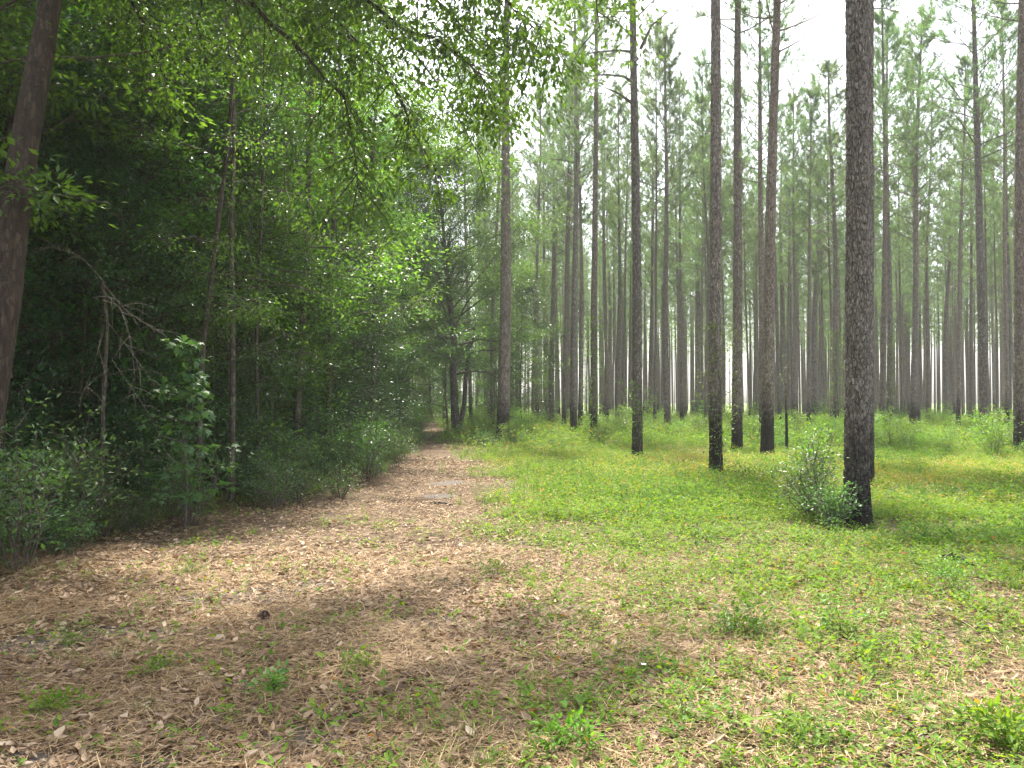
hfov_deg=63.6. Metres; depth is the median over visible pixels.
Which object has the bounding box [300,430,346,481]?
fringe shrub
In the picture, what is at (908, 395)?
pine tree
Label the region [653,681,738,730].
seedling
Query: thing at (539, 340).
pine tree
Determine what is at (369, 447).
fringe shrub
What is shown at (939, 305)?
pine tree
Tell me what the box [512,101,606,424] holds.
pine tree
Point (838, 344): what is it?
climbing vine
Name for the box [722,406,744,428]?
pineland shrub
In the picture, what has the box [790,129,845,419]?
pine tree
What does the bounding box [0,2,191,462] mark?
broadleaf tree
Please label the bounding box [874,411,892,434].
pineland shrub
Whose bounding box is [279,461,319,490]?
fringe shrub
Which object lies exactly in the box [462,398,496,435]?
pineland shrub
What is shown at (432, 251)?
broadleaf tree
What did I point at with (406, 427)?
fringe shrub
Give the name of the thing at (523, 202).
pine tree
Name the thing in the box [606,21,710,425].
pine tree
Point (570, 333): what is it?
pine tree
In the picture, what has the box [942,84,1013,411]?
pine tree
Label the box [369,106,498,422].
broadleaf tree
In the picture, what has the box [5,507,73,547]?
fringe shrub
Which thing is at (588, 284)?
pine tree
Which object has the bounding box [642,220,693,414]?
pine tree
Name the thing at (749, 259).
pine tree
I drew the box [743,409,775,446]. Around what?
pineland shrub
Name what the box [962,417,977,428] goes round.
pineland shrub
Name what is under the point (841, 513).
bush
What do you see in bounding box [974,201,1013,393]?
pine tree
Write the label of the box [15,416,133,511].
fringe shrub
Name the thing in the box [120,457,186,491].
fringe shrub
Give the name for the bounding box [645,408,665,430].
pineland shrub
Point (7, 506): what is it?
fringe shrub
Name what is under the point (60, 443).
fringe shrub
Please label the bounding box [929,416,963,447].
pineland shrub
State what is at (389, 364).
broadleaf tree
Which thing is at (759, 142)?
pine tree
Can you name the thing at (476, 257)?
pine tree
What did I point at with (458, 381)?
broadleaf tree
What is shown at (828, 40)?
sky
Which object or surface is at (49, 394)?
understory bush
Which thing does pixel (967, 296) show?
pine tree
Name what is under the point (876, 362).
pine tree
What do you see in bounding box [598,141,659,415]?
pine tree
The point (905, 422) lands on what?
pineland shrub
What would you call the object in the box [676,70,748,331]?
pine tree
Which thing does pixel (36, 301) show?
broadleaf tree
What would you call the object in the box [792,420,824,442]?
pineland shrub
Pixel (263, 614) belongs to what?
pine cone
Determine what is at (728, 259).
pine tree
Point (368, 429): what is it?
fringe shrub
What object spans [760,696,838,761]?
seedling
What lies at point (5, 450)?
fringe shrub
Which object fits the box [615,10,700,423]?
pine tree
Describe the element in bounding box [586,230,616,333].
pine tree
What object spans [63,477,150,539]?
fringe shrub
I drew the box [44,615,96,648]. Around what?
seedling
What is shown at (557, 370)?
pine tree
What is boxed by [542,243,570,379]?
pine tree
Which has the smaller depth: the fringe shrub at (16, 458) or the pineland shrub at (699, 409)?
the fringe shrub at (16, 458)
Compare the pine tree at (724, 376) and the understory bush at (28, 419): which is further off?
the pine tree at (724, 376)
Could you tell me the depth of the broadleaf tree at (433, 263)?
37.05 m
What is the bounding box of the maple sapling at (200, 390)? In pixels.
[132,334,241,531]
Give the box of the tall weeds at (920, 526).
[472,427,1023,549]
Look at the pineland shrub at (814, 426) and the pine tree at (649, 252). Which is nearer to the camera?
the pineland shrub at (814, 426)
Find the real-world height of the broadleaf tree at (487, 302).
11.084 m
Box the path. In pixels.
[0,418,520,767]
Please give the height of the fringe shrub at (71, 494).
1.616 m
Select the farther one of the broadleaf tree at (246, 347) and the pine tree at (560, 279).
the pine tree at (560, 279)
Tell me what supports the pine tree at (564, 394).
on the ground at (726, 543)
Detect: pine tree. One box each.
[434,60,496,421]
[448,0,553,443]
[456,207,491,411]
[458,108,517,418]
[462,186,499,378]
[467,68,542,429]
[472,121,520,417]
[473,203,520,359]
[477,121,544,272]
[489,153,533,411]
[493,166,531,290]
[510,80,573,426]
[511,215,548,410]
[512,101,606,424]
[513,151,578,422]
[519,160,581,418]
[519,179,551,410]
[522,226,557,316]
[523,0,649,436]
[525,0,640,442]
[525,235,557,410]
[526,57,603,363]
[527,291,548,410]
[530,81,604,425]
[533,220,585,414]
[533,229,561,409]
[537,29,618,425]
[541,172,599,416]
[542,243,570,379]
[546,225,587,416]
[549,196,598,389]
[557,224,601,346]
[557,240,590,413]
[560,0,679,457]
[570,92,622,424]
[570,240,598,364]
[578,126,631,416]
[578,181,660,409]
[578,199,642,414]
[578,237,598,364]
[584,194,629,385]
[585,247,612,414]
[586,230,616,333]
[588,193,629,412]
[592,78,661,424]
[597,239,631,356]
[597,274,627,409]
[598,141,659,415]
[601,104,651,418]
[602,271,643,343]
[603,295,617,412]
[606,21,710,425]
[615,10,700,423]
[617,144,686,415]
[622,233,647,355]
[623,201,660,412]
[623,228,658,414]
[628,141,678,412]
[641,226,670,396]
[642,182,748,414]
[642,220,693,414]
[642,258,670,413]
[642,268,659,341]
[643,219,690,361]
[644,218,704,415]
[647,69,702,422]
[653,148,701,418]
[657,199,685,348]
[659,164,699,415]
[659,237,673,413]
[660,90,755,428]
[668,258,694,408]
[669,130,746,421]
[669,271,694,391]
[670,43,733,411]
[670,243,703,407]
[671,141,724,413]
[671,216,703,414]
[671,301,689,360]
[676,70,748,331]
[684,232,700,413]
[688,156,731,300]
[688,236,730,376]
[689,0,795,452]
[689,233,729,358]
[691,0,829,438]
[696,0,723,474]
[699,178,764,350]
[701,205,743,415]
[703,267,732,353]
[705,72,763,322]
[720,0,840,456]
[721,163,757,320]
[722,273,752,369]
[723,146,765,416]
[723,214,749,358]
[724,266,750,411]
[728,276,753,343]
[731,195,763,410]
[731,199,780,415]
[732,211,779,408]
[742,39,827,421]
[742,150,842,408]
[742,238,753,409]
[743,165,786,309]
[743,245,758,320]
[747,241,786,316]
[748,175,832,414]
[756,76,830,420]
[774,264,800,341]
[775,176,818,401]
[776,56,918,421]
[776,157,845,415]
[776,190,844,412]
[776,205,812,413]
[778,70,845,426]
[778,242,812,365]
[784,120,901,317]
[784,164,845,412]
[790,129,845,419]
[792,228,832,411]
[792,238,826,352]
[792,265,805,413]
[800,157,844,415]
[800,269,827,356]
[800,286,829,349]
[801,242,844,412]
[804,252,829,414]
[818,231,844,413]
[818,232,844,411]
[825,230,843,387]
[826,0,905,487]
[829,112,893,315]
[829,246,845,368]
[833,0,949,431]
[836,130,898,245]
[840,0,875,529]
[840,4,949,420]
[842,208,898,412]
[874,0,980,426]
[874,131,931,414]
[874,151,896,343]
[874,218,893,334]
[874,226,923,409]
[874,246,906,358]
[874,266,881,412]
[877,207,924,353]
[881,107,950,420]
[889,0,1017,433]
[890,50,955,426]
[891,204,912,414]
[892,227,933,329]
[892,232,921,414]
[892,254,912,412]
[894,90,972,421]
[894,150,944,341]
[903,238,944,408]
[905,159,1001,415]
[907,208,950,415]
[919,193,968,418]
[921,243,937,359]
[922,255,963,350]
[924,38,995,427]
[930,114,997,368]
[930,188,976,394]
[932,211,968,339]
[935,199,968,413]
[940,230,976,373]
[941,134,1002,423]
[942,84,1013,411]
[944,231,976,355]
[953,161,999,395]
[954,0,1023,454]
[959,0,1017,426]
[959,88,1015,423]
[962,134,1013,410]
[962,209,997,410]
[963,177,1012,411]
[965,216,1002,391]
[966,263,989,359]
[969,195,1013,410]
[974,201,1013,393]
[975,263,1013,336]
[981,58,1016,329]
[987,190,1013,332]
[987,191,1013,299]
[987,265,1012,382]
[997,214,1013,394]
[997,232,1013,310]
[1002,55,1016,209]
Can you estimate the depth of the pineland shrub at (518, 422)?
39.59 m
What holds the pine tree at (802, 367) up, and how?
on the ground at (726, 543)
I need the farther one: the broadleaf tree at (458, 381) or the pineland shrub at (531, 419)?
the broadleaf tree at (458, 381)
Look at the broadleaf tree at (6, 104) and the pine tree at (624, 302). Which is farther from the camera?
the pine tree at (624, 302)
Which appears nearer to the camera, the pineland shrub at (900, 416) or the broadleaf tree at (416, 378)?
the broadleaf tree at (416, 378)
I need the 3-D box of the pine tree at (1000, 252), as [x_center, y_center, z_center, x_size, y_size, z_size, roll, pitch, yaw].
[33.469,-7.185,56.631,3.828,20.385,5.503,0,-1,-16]
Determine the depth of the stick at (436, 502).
13.07 m
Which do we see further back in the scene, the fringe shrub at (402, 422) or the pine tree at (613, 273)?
the pine tree at (613, 273)
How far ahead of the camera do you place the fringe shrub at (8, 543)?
7.94 m
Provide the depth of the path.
8.47 m
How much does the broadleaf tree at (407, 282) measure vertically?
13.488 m
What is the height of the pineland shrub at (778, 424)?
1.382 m
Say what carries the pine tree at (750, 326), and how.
on the ground at (726, 543)
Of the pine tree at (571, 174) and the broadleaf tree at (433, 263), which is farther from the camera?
the pine tree at (571, 174)
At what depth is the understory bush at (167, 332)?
18.52 m
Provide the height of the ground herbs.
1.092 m
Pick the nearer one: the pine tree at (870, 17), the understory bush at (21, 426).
the understory bush at (21, 426)
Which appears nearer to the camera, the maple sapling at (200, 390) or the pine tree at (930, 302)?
the maple sapling at (200, 390)
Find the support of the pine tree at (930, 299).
on the ground at (726, 543)
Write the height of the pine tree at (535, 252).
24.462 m
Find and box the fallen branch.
[612,696,667,710]
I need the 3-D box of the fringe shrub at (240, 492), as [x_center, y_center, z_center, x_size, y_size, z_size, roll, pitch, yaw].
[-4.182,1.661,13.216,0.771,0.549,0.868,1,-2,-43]
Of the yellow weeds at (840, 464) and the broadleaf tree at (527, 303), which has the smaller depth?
the yellow weeds at (840, 464)
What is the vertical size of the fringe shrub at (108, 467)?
1.598 m
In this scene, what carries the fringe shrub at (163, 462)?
on the ground at (726, 543)
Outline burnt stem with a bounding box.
[780,355,788,449]
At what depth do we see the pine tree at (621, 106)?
50.24 m
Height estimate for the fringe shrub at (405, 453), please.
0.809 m
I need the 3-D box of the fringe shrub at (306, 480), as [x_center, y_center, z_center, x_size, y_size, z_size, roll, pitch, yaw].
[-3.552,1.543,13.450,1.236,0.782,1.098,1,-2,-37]
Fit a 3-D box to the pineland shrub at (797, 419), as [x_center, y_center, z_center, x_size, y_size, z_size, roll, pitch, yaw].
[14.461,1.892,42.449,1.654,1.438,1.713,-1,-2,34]
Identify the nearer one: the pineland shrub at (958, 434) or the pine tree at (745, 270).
the pineland shrub at (958, 434)
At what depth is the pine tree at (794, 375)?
52.93 m
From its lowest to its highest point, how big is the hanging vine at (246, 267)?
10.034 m
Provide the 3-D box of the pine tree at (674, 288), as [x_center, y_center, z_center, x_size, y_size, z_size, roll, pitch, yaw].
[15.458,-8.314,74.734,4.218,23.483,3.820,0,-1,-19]
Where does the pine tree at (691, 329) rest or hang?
on the ground at (726, 543)
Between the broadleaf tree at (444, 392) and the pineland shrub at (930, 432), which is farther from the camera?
the broadleaf tree at (444, 392)
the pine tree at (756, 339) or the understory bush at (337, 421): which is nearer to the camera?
the understory bush at (337, 421)
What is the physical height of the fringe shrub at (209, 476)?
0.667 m
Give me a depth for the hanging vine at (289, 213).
17.37 m
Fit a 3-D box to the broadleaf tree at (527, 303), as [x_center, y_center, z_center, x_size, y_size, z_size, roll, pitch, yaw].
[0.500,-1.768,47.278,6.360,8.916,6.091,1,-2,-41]
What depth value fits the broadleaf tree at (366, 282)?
18.47 m
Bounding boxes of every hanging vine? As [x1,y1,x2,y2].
[207,6,214,488]
[224,3,240,497]
[243,10,253,479]
[246,0,265,465]
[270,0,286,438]
[285,6,289,457]
[359,59,365,416]
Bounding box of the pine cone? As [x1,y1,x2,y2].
[256,610,269,621]
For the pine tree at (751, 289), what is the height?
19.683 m
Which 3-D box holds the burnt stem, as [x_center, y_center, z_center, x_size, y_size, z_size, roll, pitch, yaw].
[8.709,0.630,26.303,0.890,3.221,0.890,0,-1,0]
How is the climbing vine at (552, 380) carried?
attached to the pine tree at (552, 314)
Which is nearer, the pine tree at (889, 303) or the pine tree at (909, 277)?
the pine tree at (889, 303)
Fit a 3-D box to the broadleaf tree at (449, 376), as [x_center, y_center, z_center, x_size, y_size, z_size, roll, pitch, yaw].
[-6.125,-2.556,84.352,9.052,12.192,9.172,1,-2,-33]
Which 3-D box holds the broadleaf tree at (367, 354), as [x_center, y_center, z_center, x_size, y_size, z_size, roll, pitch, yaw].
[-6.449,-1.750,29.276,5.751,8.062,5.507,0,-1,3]
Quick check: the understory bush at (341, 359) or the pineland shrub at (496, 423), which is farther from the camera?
the pineland shrub at (496, 423)
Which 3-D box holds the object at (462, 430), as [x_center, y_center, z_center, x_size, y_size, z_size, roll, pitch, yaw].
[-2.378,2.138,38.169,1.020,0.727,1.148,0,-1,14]
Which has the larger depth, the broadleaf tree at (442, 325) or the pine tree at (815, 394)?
the pine tree at (815, 394)
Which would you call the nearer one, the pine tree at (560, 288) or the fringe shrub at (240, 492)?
the fringe shrub at (240, 492)
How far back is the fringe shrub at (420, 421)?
35.64 m
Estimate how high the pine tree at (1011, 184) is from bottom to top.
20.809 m
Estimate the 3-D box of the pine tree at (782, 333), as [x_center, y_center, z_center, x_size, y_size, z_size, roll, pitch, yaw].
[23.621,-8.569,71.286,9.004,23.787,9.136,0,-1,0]
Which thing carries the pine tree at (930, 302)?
on the ground at (726, 543)
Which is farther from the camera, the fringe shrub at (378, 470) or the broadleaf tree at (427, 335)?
the broadleaf tree at (427, 335)
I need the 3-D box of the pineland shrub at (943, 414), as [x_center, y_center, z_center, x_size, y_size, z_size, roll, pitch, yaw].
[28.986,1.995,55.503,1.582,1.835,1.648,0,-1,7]
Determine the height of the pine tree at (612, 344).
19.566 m
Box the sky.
[18,0,1017,403]
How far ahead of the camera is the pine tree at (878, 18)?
41.76 m
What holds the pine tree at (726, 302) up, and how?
on the ground at (726, 543)
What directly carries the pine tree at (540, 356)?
on the ground at (726, 543)
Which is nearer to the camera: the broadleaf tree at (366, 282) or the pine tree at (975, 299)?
the broadleaf tree at (366, 282)
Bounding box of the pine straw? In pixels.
[0,452,1023,767]
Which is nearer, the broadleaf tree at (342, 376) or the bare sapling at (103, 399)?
the bare sapling at (103, 399)
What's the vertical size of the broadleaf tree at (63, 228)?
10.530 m
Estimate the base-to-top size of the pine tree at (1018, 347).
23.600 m
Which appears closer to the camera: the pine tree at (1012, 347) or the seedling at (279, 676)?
the seedling at (279, 676)
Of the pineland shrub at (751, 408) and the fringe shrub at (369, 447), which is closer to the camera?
the fringe shrub at (369, 447)
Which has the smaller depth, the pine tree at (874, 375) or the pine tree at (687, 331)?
the pine tree at (874, 375)
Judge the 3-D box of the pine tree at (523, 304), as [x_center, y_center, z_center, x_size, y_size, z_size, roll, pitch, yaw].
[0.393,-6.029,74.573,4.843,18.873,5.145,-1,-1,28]
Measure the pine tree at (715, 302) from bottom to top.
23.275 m
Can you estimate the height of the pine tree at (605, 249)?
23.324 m
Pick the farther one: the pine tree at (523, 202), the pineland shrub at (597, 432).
the pine tree at (523, 202)
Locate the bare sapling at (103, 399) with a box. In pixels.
[26,234,193,525]
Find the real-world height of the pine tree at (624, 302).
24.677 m
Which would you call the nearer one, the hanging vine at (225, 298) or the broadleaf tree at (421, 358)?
the hanging vine at (225, 298)
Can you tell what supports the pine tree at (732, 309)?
on the ground at (726, 543)
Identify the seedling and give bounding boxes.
[19,684,110,720]
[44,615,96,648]
[126,649,191,676]
[163,553,206,573]
[238,655,305,699]
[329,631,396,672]
[470,548,518,575]
[526,700,613,764]
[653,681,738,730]
[704,568,778,637]
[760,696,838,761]
[792,577,887,634]
[912,542,998,592]
[950,682,1023,763]
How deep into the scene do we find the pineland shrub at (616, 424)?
39.23 m
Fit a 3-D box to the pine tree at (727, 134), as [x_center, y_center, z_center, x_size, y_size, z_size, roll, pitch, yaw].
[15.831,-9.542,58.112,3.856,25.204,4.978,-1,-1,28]
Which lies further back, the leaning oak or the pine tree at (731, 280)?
the pine tree at (731, 280)
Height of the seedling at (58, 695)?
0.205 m
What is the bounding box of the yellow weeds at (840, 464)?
[107,435,1023,509]
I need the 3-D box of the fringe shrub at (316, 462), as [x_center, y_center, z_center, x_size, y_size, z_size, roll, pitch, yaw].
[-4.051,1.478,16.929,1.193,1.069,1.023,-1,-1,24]
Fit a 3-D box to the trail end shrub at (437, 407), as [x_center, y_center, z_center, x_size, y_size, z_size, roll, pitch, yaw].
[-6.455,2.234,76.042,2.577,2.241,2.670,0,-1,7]
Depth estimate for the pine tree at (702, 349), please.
61.28 m
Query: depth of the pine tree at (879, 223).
71.17 m
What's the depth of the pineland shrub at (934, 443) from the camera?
25.83 m
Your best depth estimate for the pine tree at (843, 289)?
92.09 m
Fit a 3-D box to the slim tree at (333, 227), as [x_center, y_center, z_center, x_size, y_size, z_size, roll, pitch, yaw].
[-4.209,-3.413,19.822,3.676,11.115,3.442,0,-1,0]
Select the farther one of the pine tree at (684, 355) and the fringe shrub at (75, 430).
the pine tree at (684, 355)
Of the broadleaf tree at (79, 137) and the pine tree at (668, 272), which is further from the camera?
the pine tree at (668, 272)
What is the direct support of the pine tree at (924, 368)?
on the ground at (726, 543)
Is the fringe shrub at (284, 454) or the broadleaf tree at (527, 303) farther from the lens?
the broadleaf tree at (527, 303)
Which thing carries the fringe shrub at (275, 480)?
on the ground at (726, 543)
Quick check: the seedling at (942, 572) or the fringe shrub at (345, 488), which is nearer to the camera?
the seedling at (942, 572)
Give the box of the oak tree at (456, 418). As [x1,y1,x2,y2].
[382,110,571,435]
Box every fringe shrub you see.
[0,389,115,573]
[0,403,147,543]
[0,410,67,516]
[0,429,91,545]
[0,441,36,498]
[0,444,68,535]
[0,449,54,532]
[0,486,14,534]
[0,517,34,569]
[2,419,123,487]
[3,405,124,488]
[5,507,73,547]
[6,475,94,525]
[8,496,101,555]
[14,404,157,531]
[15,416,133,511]
[33,476,114,529]
[36,489,108,547]
[38,400,115,471]
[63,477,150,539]
[92,482,166,532]
[98,465,136,497]
[108,444,194,513]
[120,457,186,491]
[130,426,194,485]
[134,411,253,524]
[136,474,209,520]
[158,472,208,501]
[189,418,255,490]
[191,458,226,488]
[203,436,281,496]
[209,430,299,503]
[223,473,275,503]
[234,454,308,508]
[235,412,311,485]
[236,417,327,496]
[255,416,340,489]
[255,454,328,501]
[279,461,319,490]
[284,443,348,480]
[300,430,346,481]
[306,457,365,498]
[313,413,378,482]
[322,395,400,481]
[332,405,392,448]
[341,421,392,470]
[346,405,387,453]
[361,451,397,477]
[367,408,409,445]
[369,445,389,468]
[371,440,396,459]
[376,433,407,461]
[378,423,428,467]
[381,419,417,457]
[382,435,413,459]
[390,420,418,445]
[392,409,412,428]
[393,419,417,434]
[396,433,420,456]
[397,420,418,445]
[402,409,426,438]
[403,405,432,433]
[410,425,432,444]
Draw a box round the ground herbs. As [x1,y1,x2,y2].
[0,411,1023,767]
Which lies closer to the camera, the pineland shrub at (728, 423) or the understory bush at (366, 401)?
the understory bush at (366, 401)
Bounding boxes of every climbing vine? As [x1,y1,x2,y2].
[544,341,558,418]
[581,315,610,438]
[615,378,657,454]
[687,322,739,471]
[826,330,844,417]
[878,333,898,421]
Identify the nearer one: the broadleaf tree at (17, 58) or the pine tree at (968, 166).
the broadleaf tree at (17, 58)
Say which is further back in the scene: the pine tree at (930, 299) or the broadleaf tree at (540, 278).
the pine tree at (930, 299)
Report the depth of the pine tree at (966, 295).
104.28 m
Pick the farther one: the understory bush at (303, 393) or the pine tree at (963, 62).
the pine tree at (963, 62)
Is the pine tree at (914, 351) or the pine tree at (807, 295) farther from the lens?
the pine tree at (807, 295)
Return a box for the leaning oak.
[0,0,670,462]
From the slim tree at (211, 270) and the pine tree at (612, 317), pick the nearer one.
the slim tree at (211, 270)
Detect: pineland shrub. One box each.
[457,418,477,433]
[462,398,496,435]
[471,419,494,434]
[484,406,515,436]
[499,419,526,446]
[511,407,533,429]
[513,417,538,433]
[516,412,541,429]
[520,405,547,434]
[535,429,549,441]
[536,411,548,423]
[545,433,566,447]
[579,414,616,436]
[584,420,616,444]
[607,403,631,425]
[608,414,630,429]
[609,420,624,432]
[612,417,631,432]
[619,406,631,419]
[644,400,663,417]
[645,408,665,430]
[648,420,662,434]
[658,419,678,436]
[663,418,688,435]
[686,412,708,437]
[686,414,701,425]
[687,416,706,429]
[689,400,707,420]
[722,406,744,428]
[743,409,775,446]
[744,397,758,416]
[755,412,800,448]
[774,433,784,449]
[788,408,810,428]
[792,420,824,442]
[804,413,843,446]
[811,414,825,424]
[812,399,825,417]
[827,410,878,439]
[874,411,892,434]
[874,412,918,451]
[874,425,887,438]
[874,433,885,446]
[875,406,897,429]
[882,431,920,449]
[889,417,924,451]
[891,415,922,439]
[894,411,906,418]
[896,402,908,420]
[908,430,928,446]
[909,419,945,438]
[913,419,934,432]
[915,429,938,446]
[917,407,949,426]
[923,437,946,451]
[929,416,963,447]
[934,400,952,425]
[936,434,959,454]
[945,425,976,445]
[956,410,1004,446]
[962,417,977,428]
[966,405,1023,455]
[966,421,1012,454]
[967,410,1012,439]
[985,425,1012,446]
[988,421,1012,443]
[989,407,1003,416]
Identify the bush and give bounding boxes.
[0,369,87,500]
[2,328,115,457]
[3,396,70,465]
[6,327,134,449]
[13,212,138,449]
[16,378,115,462]
[31,244,245,469]
[63,366,213,509]
[166,360,306,487]
[169,373,303,494]
[176,231,373,484]
[188,295,284,396]
[246,396,304,466]
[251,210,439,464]
[268,298,379,435]
[309,386,373,456]
[311,397,359,445]
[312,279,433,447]
[316,328,407,446]
[337,381,386,425]
[759,427,849,520]
[779,415,840,472]
[792,475,874,529]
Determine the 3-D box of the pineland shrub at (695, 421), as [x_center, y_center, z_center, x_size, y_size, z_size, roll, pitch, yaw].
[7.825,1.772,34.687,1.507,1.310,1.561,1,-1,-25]
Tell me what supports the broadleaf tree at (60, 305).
on the ground at (726, 543)
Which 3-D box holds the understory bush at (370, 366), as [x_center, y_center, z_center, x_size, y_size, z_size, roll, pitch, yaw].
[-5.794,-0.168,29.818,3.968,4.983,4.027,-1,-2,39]
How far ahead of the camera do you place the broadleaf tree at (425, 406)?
39.93 m
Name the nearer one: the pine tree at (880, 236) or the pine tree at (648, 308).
the pine tree at (880, 236)
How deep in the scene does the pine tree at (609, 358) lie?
80.12 m
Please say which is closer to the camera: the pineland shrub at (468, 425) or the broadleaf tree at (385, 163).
the broadleaf tree at (385, 163)
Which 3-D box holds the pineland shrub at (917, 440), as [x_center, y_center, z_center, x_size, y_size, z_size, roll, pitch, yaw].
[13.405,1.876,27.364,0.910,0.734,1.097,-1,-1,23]
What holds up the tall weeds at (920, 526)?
on the ground at (726, 543)
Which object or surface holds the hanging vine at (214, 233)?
hanging from the broadleaf tree at (194, 170)
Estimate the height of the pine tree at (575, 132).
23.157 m
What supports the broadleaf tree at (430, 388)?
on the ground at (726, 543)
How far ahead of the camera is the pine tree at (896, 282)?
77.96 m
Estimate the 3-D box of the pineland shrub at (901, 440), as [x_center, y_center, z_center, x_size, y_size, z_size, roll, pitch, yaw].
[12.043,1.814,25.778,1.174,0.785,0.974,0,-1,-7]
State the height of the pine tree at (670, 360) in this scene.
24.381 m
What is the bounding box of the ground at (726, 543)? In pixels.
[0,403,1023,767]
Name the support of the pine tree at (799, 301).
on the ground at (726, 543)
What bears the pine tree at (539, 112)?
on the ground at (726, 543)
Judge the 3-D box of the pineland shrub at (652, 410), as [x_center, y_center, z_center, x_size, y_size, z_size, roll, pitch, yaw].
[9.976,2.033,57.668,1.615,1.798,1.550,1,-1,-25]
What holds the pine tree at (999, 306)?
on the ground at (726, 543)
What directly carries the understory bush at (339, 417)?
on the ground at (726, 543)
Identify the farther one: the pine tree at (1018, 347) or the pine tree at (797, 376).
the pine tree at (797, 376)
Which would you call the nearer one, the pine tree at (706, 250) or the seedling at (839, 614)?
the seedling at (839, 614)
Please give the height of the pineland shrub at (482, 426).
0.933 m
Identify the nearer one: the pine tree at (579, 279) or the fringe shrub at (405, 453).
the fringe shrub at (405, 453)
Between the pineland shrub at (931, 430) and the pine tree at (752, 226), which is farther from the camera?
the pine tree at (752, 226)
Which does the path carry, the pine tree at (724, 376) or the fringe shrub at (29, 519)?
the fringe shrub at (29, 519)
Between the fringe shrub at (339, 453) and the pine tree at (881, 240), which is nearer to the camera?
the fringe shrub at (339, 453)
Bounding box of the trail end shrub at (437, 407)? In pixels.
[433,398,448,417]
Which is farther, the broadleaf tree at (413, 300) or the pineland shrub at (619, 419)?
the pineland shrub at (619, 419)
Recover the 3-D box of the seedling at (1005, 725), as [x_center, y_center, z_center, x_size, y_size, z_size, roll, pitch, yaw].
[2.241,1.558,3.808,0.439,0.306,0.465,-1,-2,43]
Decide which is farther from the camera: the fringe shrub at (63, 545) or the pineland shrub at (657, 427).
the pineland shrub at (657, 427)
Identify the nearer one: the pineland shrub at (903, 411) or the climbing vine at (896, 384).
the climbing vine at (896, 384)
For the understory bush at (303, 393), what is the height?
5.033 m
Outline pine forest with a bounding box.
[408,237,1013,415]
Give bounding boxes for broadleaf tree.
[0,0,243,231]
[0,0,253,481]
[0,0,337,466]
[0,0,351,492]
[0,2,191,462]
[0,26,77,144]
[0,35,287,484]
[0,69,119,457]
[0,113,72,456]
[0,134,250,508]
[1,0,461,489]
[1,2,271,410]
[11,0,384,482]
[13,0,314,494]
[31,4,367,461]
[33,7,412,477]
[66,0,422,468]
[84,1,436,377]
[177,136,393,440]
[184,0,432,454]
[213,2,460,437]
[217,2,491,379]
[242,176,441,433]
[280,223,412,431]
[295,99,440,337]
[304,117,449,409]
[309,196,438,429]
[313,28,474,365]
[356,164,435,414]
[362,129,464,404]
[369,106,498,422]
[371,130,482,409]
[379,156,464,413]
[388,272,438,418]
[389,257,443,418]
[392,374,429,414]
[393,359,426,419]
[397,301,440,414]
[402,285,491,431]
[407,239,479,418]
[407,364,438,387]
[412,229,461,398]
[412,297,461,406]
[417,187,498,421]
[417,245,499,411]
[419,304,496,408]
[421,324,474,407]
[434,256,556,418]
[460,289,526,413]
[472,258,586,422]
[472,275,578,421]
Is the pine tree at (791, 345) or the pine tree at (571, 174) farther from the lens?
the pine tree at (791, 345)
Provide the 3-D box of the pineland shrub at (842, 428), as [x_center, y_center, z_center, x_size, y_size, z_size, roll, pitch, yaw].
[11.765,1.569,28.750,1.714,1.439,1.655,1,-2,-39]
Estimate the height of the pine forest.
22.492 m
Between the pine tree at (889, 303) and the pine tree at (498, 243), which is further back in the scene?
the pine tree at (498, 243)
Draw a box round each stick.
[321,709,342,736]
[430,501,452,504]
[941,552,973,565]
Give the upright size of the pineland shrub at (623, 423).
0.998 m
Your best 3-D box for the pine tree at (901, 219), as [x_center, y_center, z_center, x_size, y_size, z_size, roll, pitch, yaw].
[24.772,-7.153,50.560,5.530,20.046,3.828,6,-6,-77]
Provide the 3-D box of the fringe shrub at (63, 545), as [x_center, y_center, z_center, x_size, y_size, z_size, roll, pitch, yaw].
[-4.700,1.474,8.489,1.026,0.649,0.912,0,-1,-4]
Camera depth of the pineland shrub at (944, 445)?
24.42 m
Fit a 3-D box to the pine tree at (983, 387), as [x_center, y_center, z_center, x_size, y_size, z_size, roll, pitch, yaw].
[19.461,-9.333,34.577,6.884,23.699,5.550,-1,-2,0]
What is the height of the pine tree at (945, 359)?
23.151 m
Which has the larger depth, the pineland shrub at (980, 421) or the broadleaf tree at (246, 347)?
the pineland shrub at (980, 421)
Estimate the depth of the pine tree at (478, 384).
73.08 m
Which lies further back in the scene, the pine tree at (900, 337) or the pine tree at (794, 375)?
the pine tree at (900, 337)
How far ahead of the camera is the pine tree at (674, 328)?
104.79 m
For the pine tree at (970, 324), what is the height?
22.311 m
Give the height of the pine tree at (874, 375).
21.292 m
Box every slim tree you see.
[55,1,203,379]
[71,1,222,481]
[87,49,311,515]
[100,0,364,505]
[182,2,350,491]
[216,17,362,480]
[287,7,412,464]
[327,49,437,424]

